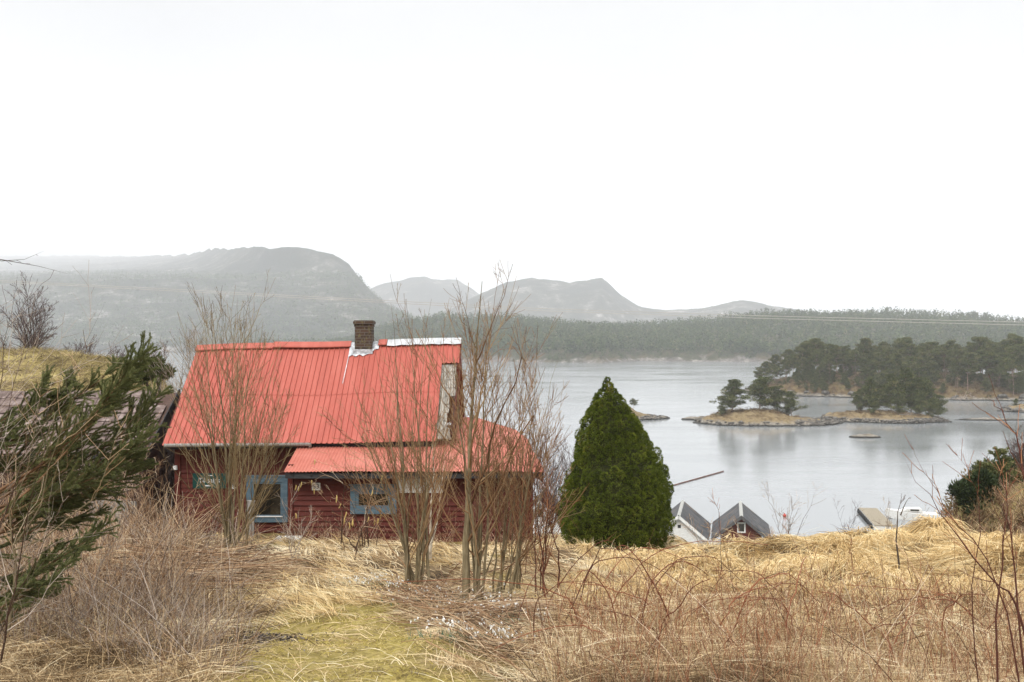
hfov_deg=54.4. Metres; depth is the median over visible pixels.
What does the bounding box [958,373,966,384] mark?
pine tree
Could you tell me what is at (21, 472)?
bare shrub
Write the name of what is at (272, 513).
window
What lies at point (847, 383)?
pine tree
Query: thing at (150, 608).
fallen twigs
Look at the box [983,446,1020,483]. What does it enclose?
young spruce
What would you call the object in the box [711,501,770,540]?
boathouse
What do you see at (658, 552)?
bramble cane
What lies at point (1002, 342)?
pine tree
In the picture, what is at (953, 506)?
bank scrub
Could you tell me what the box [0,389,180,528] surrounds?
old shed
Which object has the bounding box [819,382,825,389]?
pine tree
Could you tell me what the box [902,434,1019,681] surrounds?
dry cane
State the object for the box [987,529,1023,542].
grass tussock
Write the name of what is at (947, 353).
pine tree
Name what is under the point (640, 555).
bramble cane
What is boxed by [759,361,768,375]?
pine tree
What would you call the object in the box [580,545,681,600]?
bramble cane
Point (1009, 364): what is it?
pine tree
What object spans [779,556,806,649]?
bramble cane
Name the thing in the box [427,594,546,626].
snowdrop clump
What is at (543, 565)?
thin shrub
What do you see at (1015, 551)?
upright twig
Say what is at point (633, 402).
pine tree
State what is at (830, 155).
sky
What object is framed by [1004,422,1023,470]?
birch tree
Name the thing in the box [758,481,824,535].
thin shrub
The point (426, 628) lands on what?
snowdrop clump
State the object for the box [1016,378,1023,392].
pine tree
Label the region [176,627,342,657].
dark litter
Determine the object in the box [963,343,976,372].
pine tree
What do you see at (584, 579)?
bramble cane
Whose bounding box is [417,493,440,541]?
door
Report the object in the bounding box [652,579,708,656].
bramble cane
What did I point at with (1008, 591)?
dry cane
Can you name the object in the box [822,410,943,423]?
stony islet
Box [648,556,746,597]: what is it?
bramble cane
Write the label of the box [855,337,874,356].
pine tree
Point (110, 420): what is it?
bare shrub
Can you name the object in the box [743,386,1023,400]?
island rocks
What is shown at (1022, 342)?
pine tree
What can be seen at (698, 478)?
mooring boom
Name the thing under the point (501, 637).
snowdrop clump
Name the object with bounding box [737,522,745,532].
window
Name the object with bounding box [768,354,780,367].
pine tree
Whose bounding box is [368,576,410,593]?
snowdrop clump
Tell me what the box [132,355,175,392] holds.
evergreen bush
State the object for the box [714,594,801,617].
bramble cane
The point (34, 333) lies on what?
birch tree
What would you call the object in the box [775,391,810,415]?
pine tree
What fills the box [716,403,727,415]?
pine tree
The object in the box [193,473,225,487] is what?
for sale sign
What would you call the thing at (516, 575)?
multi stem tree
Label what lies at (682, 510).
boathouse
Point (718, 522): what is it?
upright twig
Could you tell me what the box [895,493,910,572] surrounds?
dark sapling
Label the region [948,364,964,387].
pine tree
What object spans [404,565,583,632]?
bramble cane
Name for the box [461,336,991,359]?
shore scrub
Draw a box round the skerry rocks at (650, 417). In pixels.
[637,413,669,419]
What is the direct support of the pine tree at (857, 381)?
on the wooded island
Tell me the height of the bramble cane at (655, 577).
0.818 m
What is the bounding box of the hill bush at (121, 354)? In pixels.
[109,343,129,358]
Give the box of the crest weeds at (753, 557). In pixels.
[695,537,802,567]
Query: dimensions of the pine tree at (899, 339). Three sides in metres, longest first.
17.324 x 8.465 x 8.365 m
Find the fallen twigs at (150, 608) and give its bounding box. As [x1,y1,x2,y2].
[0,488,328,681]
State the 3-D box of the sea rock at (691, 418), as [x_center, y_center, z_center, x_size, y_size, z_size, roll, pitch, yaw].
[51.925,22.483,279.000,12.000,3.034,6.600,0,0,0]
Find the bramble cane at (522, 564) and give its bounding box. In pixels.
[458,563,580,582]
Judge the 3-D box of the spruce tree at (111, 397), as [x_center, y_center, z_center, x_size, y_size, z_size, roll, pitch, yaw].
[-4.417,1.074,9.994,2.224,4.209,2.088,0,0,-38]
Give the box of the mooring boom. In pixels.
[674,471,723,485]
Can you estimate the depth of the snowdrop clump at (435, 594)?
12.72 m
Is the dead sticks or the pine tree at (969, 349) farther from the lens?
the pine tree at (969, 349)
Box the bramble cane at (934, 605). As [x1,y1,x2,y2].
[872,581,985,634]
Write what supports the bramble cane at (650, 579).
on the ground at (366, 660)
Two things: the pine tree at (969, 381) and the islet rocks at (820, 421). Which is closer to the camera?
the islet rocks at (820, 421)
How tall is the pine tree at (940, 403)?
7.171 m
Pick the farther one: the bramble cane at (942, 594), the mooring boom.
the mooring boom
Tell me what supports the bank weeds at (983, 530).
on the ground at (366, 660)
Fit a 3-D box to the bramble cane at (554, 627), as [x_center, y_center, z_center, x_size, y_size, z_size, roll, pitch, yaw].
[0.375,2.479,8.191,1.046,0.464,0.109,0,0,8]
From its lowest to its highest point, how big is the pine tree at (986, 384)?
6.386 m
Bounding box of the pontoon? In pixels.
[857,508,893,529]
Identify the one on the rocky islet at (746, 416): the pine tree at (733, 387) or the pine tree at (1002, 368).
the pine tree at (733, 387)
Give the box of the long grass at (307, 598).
[197,530,644,629]
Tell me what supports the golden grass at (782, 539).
on the ground at (366, 660)
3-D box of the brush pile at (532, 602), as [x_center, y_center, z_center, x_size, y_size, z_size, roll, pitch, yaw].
[-0.033,2.975,10.802,3.165,0.749,2.264,0,0,15]
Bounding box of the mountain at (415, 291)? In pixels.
[369,276,478,317]
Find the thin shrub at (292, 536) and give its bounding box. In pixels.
[277,483,317,564]
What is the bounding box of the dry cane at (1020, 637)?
[1003,468,1023,671]
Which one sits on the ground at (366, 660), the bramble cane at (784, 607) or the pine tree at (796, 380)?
the bramble cane at (784, 607)
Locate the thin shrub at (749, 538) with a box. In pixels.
[732,516,783,540]
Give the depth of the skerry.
278.73 m
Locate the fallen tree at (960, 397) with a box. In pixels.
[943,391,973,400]
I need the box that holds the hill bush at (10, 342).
[0,332,46,348]
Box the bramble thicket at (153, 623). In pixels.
[0,503,355,681]
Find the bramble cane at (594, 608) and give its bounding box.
[519,598,663,642]
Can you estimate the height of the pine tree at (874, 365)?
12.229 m
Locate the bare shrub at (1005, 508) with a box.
[991,480,1023,530]
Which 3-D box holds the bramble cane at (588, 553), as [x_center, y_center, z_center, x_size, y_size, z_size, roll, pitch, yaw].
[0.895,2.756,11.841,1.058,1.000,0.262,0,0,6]
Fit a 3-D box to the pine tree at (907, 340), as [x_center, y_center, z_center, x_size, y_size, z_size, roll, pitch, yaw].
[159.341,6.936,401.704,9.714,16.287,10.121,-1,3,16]
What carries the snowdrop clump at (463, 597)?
on the ground at (366, 660)
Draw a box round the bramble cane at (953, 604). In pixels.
[935,581,985,646]
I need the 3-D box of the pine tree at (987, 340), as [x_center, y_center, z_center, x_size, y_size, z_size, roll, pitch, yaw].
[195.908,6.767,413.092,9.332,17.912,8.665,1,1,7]
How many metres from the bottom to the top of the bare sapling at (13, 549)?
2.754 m
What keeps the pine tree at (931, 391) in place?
on the stony islet at (857, 414)
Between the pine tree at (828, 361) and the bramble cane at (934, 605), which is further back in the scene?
the pine tree at (828, 361)
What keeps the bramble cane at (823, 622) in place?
on the ground at (366, 660)
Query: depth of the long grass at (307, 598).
13.86 m
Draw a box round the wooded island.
[748,372,1023,400]
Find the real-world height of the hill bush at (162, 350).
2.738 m
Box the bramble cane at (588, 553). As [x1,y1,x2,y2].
[548,532,629,602]
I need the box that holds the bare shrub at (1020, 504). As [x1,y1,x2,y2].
[1004,462,1023,521]
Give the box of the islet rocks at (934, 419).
[817,414,951,423]
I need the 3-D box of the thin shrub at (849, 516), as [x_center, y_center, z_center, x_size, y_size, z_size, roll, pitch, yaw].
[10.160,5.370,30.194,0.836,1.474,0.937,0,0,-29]
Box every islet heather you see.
[710,406,798,416]
[830,408,918,417]
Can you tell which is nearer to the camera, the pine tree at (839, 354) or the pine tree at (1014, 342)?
the pine tree at (1014, 342)
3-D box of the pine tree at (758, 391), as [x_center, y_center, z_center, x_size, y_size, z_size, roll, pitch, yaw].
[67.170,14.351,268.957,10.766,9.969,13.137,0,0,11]
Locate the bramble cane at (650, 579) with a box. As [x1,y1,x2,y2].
[615,545,672,629]
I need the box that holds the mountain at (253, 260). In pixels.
[0,246,410,351]
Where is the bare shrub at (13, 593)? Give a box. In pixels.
[0,269,132,666]
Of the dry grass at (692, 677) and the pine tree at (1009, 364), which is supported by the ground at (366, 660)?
the dry grass at (692, 677)
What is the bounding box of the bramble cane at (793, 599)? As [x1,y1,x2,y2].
[741,570,815,626]
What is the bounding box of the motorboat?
[885,507,938,519]
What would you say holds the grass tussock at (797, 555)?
on the ground at (366, 660)
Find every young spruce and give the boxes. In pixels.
[970,460,993,474]
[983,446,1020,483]
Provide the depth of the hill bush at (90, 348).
63.93 m
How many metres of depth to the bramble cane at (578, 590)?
8.89 m
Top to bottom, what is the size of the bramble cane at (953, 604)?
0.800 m
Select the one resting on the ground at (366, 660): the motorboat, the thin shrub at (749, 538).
the thin shrub at (749, 538)
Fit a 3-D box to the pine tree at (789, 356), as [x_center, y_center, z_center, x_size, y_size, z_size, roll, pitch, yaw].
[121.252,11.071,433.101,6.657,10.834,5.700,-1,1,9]
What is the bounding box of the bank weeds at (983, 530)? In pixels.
[923,500,1023,537]
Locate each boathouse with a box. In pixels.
[533,491,560,533]
[669,500,710,545]
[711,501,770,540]
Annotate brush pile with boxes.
[35,521,367,606]
[341,559,646,681]
[360,589,641,634]
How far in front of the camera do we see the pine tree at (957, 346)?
420.43 m
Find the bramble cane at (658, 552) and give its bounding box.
[605,541,766,617]
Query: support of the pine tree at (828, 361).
on the wooded island
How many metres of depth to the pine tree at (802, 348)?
417.62 m
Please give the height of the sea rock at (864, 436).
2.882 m
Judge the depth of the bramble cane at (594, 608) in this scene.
8.56 m
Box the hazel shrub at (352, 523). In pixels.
[292,415,406,558]
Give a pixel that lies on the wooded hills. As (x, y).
(711, 356)
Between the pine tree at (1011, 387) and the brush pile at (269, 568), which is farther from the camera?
the pine tree at (1011, 387)
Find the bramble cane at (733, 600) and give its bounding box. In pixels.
[718,572,788,633]
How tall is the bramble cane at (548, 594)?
0.922 m
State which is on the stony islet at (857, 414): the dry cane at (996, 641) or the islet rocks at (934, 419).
the islet rocks at (934, 419)
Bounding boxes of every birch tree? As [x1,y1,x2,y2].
[0,271,56,348]
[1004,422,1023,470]
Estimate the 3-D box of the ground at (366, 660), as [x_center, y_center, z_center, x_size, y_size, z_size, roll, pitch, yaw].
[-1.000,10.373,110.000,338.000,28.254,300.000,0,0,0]
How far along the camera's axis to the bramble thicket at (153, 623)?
9.84 m
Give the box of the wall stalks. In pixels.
[274,507,543,549]
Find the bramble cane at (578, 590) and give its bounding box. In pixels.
[558,569,617,626]
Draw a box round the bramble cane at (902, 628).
[876,612,922,647]
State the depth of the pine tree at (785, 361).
428.42 m
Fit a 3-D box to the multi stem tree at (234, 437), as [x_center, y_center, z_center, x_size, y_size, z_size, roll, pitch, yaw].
[-4.688,1.206,16.361,2.429,4.896,2.748,0,0,0]
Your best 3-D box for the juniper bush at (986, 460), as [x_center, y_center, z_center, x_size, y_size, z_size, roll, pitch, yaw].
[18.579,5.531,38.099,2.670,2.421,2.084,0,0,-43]
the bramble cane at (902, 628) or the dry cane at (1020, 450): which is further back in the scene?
the bramble cane at (902, 628)
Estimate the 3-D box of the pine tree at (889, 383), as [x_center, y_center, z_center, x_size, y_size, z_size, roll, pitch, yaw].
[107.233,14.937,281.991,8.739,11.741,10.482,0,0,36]
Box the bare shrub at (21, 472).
[0,404,81,530]
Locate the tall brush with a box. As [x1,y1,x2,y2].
[0,462,291,621]
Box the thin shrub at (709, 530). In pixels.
[679,515,732,545]
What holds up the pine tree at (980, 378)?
on the wooded island
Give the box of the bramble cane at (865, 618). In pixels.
[822,592,875,634]
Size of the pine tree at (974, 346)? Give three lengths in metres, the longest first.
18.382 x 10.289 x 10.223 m
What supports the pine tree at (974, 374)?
on the wooded island
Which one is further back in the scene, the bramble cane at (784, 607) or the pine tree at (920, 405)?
the pine tree at (920, 405)
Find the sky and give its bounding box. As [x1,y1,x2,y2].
[0,0,1023,321]
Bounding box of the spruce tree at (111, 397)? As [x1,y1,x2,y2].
[0,331,174,627]
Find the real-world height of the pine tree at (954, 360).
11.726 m
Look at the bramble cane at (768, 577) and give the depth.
8.20 m
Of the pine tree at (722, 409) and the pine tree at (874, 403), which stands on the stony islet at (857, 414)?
the pine tree at (874, 403)
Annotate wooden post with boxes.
[245,500,254,537]
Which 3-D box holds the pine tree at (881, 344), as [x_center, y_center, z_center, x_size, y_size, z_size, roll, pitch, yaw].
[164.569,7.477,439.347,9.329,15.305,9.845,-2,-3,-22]
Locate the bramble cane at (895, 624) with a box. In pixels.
[858,622,950,640]
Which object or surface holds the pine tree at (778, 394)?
on the rocky islet at (746, 416)
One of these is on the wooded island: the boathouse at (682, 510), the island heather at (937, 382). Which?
the island heather at (937, 382)
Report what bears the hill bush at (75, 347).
on the ground at (366, 660)
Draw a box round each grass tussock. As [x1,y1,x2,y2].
[760,550,825,565]
[902,510,975,537]
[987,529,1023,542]
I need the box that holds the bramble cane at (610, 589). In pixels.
[565,575,649,607]
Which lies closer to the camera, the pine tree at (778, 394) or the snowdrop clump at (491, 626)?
the snowdrop clump at (491, 626)
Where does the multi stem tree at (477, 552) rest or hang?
on the ground at (366, 660)
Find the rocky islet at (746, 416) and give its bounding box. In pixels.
[697,408,837,426]
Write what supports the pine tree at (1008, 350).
on the wooded island
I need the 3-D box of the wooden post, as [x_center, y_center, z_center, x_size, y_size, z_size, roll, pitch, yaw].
[-6.103,4.213,23.192,0.210,1.000,0.120,2,0,-8]
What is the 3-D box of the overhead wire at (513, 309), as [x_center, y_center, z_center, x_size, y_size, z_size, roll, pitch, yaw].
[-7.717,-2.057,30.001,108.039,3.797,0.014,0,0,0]
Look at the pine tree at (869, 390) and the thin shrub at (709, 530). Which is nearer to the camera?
the thin shrub at (709, 530)
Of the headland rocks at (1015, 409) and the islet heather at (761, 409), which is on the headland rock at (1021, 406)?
the headland rocks at (1015, 409)
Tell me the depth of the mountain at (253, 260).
2632.14 m
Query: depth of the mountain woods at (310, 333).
2326.92 m
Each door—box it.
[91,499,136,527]
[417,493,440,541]
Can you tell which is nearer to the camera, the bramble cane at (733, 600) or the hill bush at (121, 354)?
the bramble cane at (733, 600)
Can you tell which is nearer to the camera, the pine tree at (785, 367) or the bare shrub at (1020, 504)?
the bare shrub at (1020, 504)
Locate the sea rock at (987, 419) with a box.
[958,417,1023,420]
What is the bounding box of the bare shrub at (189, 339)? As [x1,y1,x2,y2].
[143,305,227,392]
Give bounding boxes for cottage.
[162,320,543,541]
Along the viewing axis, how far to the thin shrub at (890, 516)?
17.45 m
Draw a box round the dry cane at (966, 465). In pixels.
[942,438,980,681]
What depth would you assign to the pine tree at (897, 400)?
271.47 m
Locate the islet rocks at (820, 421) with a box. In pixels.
[693,416,842,426]
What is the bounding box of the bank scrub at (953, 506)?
[937,460,1023,538]
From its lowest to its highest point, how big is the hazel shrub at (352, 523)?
2.382 m
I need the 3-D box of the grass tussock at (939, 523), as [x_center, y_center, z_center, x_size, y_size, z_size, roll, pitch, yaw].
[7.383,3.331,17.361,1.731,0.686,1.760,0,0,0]
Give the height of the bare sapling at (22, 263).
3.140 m
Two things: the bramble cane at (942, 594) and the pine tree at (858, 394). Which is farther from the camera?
the pine tree at (858, 394)
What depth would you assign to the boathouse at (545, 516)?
92.29 m
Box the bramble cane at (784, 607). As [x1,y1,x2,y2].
[666,592,792,641]
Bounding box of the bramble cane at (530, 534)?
[525,506,578,576]
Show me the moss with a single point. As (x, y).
(373, 640)
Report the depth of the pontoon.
120.78 m
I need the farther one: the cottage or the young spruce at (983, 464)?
the young spruce at (983, 464)
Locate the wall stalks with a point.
(353, 535)
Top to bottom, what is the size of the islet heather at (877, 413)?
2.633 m
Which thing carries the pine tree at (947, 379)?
on the wooded island
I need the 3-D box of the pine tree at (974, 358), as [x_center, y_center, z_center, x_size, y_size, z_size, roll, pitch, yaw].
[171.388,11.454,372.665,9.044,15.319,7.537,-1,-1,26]
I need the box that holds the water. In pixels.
[76,352,1023,544]
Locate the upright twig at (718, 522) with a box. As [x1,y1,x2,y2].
[710,489,721,568]
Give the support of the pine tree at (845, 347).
on the wooded island
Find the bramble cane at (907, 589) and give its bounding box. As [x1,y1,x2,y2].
[846,580,973,611]
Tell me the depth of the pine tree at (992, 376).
372.80 m
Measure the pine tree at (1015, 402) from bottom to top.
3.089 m
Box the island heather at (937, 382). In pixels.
[749,370,1023,393]
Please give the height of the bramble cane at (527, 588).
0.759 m
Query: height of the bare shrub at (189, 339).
6.705 m
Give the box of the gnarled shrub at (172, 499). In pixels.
[147,394,178,524]
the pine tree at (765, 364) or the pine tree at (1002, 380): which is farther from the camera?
the pine tree at (765, 364)
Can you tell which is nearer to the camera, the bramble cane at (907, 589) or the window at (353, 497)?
the bramble cane at (907, 589)
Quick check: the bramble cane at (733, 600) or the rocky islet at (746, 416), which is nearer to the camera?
the bramble cane at (733, 600)
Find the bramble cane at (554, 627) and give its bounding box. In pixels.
[494,616,615,652]
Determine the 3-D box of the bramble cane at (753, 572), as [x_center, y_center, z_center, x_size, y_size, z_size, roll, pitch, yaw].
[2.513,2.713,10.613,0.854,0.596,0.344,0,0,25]
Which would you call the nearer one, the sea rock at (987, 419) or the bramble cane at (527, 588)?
the bramble cane at (527, 588)
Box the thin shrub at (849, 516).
[833,498,866,531]
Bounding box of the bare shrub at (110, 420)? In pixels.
[33,409,141,528]
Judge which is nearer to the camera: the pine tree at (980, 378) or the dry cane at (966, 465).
the dry cane at (966, 465)
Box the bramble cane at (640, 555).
[603,547,701,583]
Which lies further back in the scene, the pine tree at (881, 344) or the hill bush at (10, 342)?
the pine tree at (881, 344)
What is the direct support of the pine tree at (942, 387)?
on the wooded island
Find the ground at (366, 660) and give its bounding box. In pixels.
[0,352,1023,681]
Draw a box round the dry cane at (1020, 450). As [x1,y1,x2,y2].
[973,374,1023,478]
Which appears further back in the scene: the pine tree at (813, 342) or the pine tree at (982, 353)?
the pine tree at (813, 342)
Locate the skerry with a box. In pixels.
[591,407,667,419]
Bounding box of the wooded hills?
[374,315,1020,362]
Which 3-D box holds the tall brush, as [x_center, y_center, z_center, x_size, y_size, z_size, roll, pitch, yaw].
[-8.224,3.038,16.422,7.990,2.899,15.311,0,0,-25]
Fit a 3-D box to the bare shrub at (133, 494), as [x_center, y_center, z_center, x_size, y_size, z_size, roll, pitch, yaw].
[-8.663,3.102,22.492,2.207,3.200,2.210,0,0,0]
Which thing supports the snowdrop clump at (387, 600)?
on the ground at (366, 660)
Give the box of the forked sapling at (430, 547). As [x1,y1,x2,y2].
[416,403,457,560]
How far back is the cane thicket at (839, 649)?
7.34 m
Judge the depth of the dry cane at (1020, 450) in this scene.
4.15 m
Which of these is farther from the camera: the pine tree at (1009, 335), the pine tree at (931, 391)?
the pine tree at (1009, 335)
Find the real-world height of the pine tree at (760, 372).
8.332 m
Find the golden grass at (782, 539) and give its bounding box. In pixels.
[575,522,1023,681]
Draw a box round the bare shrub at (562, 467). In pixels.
[540,435,575,533]
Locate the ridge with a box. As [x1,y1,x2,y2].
[421,278,845,324]
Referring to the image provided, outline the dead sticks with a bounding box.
[0,493,277,678]
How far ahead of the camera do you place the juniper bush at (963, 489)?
35.77 m
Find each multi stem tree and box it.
[149,271,301,551]
[315,276,483,589]
[393,261,551,602]
[458,312,588,596]
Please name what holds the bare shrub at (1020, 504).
on the ground at (366, 660)
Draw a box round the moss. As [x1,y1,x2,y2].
[121,541,538,681]
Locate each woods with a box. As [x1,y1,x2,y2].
[0,268,415,346]
[242,306,1023,354]
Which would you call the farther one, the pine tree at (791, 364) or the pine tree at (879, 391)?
the pine tree at (791, 364)
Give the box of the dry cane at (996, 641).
[982,446,1023,681]
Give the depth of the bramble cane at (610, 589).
9.73 m
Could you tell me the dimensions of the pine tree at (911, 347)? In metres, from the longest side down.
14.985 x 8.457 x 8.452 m
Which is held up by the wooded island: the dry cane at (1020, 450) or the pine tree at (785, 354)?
the pine tree at (785, 354)
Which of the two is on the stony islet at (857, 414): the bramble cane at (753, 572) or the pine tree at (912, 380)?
the pine tree at (912, 380)
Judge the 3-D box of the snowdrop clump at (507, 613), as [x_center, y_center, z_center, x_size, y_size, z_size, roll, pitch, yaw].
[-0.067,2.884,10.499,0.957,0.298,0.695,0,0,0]
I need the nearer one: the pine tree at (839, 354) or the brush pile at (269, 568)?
the brush pile at (269, 568)
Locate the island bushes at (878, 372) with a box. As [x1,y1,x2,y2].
[754,368,1010,397]
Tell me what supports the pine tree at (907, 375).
on the stony islet at (857, 414)
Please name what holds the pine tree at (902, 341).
on the wooded island
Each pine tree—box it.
[629,398,637,408]
[709,379,747,411]
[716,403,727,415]
[742,376,777,409]
[753,366,767,376]
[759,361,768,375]
[762,371,774,382]
[766,385,792,409]
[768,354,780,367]
[771,366,783,380]
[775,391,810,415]
[778,349,794,370]
[778,363,791,380]
[780,360,789,377]
[784,354,792,363]
[787,357,797,368]
[791,342,811,362]
[794,378,800,384]
[807,338,826,356]
[819,355,838,372]
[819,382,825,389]
[827,343,847,368]
[828,370,836,380]
[835,345,850,361]
[839,373,845,382]
[844,349,856,370]
[844,379,851,388]
[849,389,869,410]
[852,377,861,386]
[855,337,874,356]
[857,378,883,411]
[863,360,879,374]
[867,398,880,412]
[871,383,893,409]
[877,373,896,409]
[878,341,893,349]
[882,367,919,406]
[884,391,908,413]
[891,338,901,348]
[894,378,917,412]
[896,336,911,356]
[897,338,916,355]
[900,343,920,357]
[905,377,937,407]
[908,393,927,415]
[917,341,943,364]
[918,379,940,412]
[925,394,948,414]
[926,402,941,417]
[936,344,955,377]
[937,383,946,394]
[943,339,955,372]
[945,374,950,382]
[947,358,968,387]
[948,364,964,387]
[949,344,964,355]
[958,352,981,390]
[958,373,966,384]
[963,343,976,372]
[965,375,972,385]
[967,336,990,372]
[970,371,978,381]
[975,350,1001,380]
[976,373,985,381]
[979,377,994,392]
[980,336,995,372]
[983,352,1002,388]
[984,367,1001,379]
[995,356,1010,382]
[996,357,1023,394]
[998,339,1007,345]
[998,376,1010,386]
[999,336,1023,372]
[1001,345,1023,375]
[1005,333,1023,375]
[1005,376,1020,390]
[1006,336,1023,370]
[1011,398,1020,405]
[1014,384,1020,392]
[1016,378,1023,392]
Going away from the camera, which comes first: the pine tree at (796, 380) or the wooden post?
the wooden post
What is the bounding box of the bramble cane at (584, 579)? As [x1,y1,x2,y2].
[565,545,645,620]
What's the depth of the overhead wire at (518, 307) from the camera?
29.99 m
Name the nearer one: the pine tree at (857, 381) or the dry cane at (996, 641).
the dry cane at (996, 641)
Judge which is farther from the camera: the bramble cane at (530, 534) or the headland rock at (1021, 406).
the headland rock at (1021, 406)
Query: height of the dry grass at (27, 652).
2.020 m
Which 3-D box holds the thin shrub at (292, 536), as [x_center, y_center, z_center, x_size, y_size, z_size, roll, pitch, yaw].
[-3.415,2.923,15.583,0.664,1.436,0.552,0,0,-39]
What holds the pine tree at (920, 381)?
on the stony islet at (857, 414)
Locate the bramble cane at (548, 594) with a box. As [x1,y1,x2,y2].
[524,574,606,651]
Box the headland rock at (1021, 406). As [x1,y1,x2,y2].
[1005,404,1023,411]
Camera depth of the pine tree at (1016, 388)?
367.60 m
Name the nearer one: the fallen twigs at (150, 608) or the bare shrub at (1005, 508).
the fallen twigs at (150, 608)
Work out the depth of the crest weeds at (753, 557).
15.82 m
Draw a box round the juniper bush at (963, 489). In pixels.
[946,467,1008,516]
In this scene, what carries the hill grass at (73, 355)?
on the ground at (366, 660)
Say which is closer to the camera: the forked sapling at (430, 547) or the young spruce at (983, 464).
the forked sapling at (430, 547)
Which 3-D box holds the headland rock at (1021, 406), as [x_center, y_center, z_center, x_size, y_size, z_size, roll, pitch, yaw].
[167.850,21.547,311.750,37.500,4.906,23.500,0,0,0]
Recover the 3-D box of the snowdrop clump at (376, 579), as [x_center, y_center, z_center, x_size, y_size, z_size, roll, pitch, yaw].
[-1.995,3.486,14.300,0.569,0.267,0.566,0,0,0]
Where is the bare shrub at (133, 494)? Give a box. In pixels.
[92,408,184,526]
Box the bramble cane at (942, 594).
[908,589,967,606]
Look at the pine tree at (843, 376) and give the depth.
395.00 m
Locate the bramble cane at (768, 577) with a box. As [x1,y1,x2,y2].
[729,561,822,643]
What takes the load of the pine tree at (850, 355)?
on the wooded island
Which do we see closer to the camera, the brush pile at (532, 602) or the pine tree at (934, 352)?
the brush pile at (532, 602)
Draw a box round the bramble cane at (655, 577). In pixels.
[624,561,707,627]
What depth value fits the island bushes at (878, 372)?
401.73 m
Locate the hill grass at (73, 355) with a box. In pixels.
[0,344,177,392]
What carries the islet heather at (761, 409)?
on the rocky islet at (746, 416)
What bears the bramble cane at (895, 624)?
on the ground at (366, 660)
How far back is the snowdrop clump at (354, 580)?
14.66 m
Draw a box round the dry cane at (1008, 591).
[906,462,1023,633]
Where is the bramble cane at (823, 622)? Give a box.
[812,591,834,661]
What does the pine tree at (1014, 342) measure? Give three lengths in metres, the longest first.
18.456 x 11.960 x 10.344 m
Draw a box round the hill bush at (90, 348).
[75,337,115,356]
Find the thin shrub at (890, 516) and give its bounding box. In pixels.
[866,497,928,533]
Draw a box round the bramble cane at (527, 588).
[514,564,564,629]
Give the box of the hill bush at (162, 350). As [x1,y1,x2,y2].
[149,340,171,362]
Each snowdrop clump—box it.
[329,572,375,586]
[356,573,392,591]
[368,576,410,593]
[371,589,420,605]
[392,592,516,614]
[396,585,461,609]
[407,617,444,638]
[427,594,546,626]
[433,618,482,646]
[466,619,534,644]
[468,599,549,628]
[471,629,536,653]
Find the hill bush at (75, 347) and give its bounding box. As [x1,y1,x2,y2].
[63,341,85,353]
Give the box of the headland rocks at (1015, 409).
[997,405,1023,412]
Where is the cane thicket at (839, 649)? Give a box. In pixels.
[498,526,1023,681]
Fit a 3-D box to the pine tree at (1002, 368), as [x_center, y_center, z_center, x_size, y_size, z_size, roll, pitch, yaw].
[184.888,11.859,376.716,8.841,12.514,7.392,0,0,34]
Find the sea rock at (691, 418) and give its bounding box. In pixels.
[682,416,704,419]
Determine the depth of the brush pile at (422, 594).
10.12 m
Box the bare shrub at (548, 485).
[529,429,569,533]
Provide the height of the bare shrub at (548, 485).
3.042 m
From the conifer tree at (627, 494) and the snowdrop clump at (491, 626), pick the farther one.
the conifer tree at (627, 494)
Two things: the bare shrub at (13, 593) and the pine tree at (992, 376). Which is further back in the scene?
the pine tree at (992, 376)
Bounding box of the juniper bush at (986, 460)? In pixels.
[969,455,1022,482]
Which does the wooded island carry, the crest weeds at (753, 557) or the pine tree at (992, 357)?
the pine tree at (992, 357)
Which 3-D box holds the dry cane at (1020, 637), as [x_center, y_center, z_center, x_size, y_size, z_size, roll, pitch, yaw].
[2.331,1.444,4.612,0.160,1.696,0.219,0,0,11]
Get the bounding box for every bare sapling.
[0,252,59,271]
[0,328,132,633]
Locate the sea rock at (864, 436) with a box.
[849,434,880,437]
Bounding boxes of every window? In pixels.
[245,475,287,521]
[349,484,396,513]
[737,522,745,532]
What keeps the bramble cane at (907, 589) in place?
on the ground at (366, 660)
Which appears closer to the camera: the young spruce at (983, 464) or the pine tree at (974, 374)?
the young spruce at (983, 464)
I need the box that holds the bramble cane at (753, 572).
[714,570,785,601]
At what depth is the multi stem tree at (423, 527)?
14.27 m
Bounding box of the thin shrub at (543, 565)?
[495,393,581,596]
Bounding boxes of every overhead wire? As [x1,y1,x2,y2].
[0,280,1007,321]
[5,282,1010,324]
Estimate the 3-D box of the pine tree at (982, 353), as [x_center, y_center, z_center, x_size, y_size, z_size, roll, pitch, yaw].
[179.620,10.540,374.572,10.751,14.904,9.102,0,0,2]
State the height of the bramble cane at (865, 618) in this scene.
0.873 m
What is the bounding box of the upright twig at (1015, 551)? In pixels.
[1011,529,1017,571]
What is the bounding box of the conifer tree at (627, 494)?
[555,376,675,553]

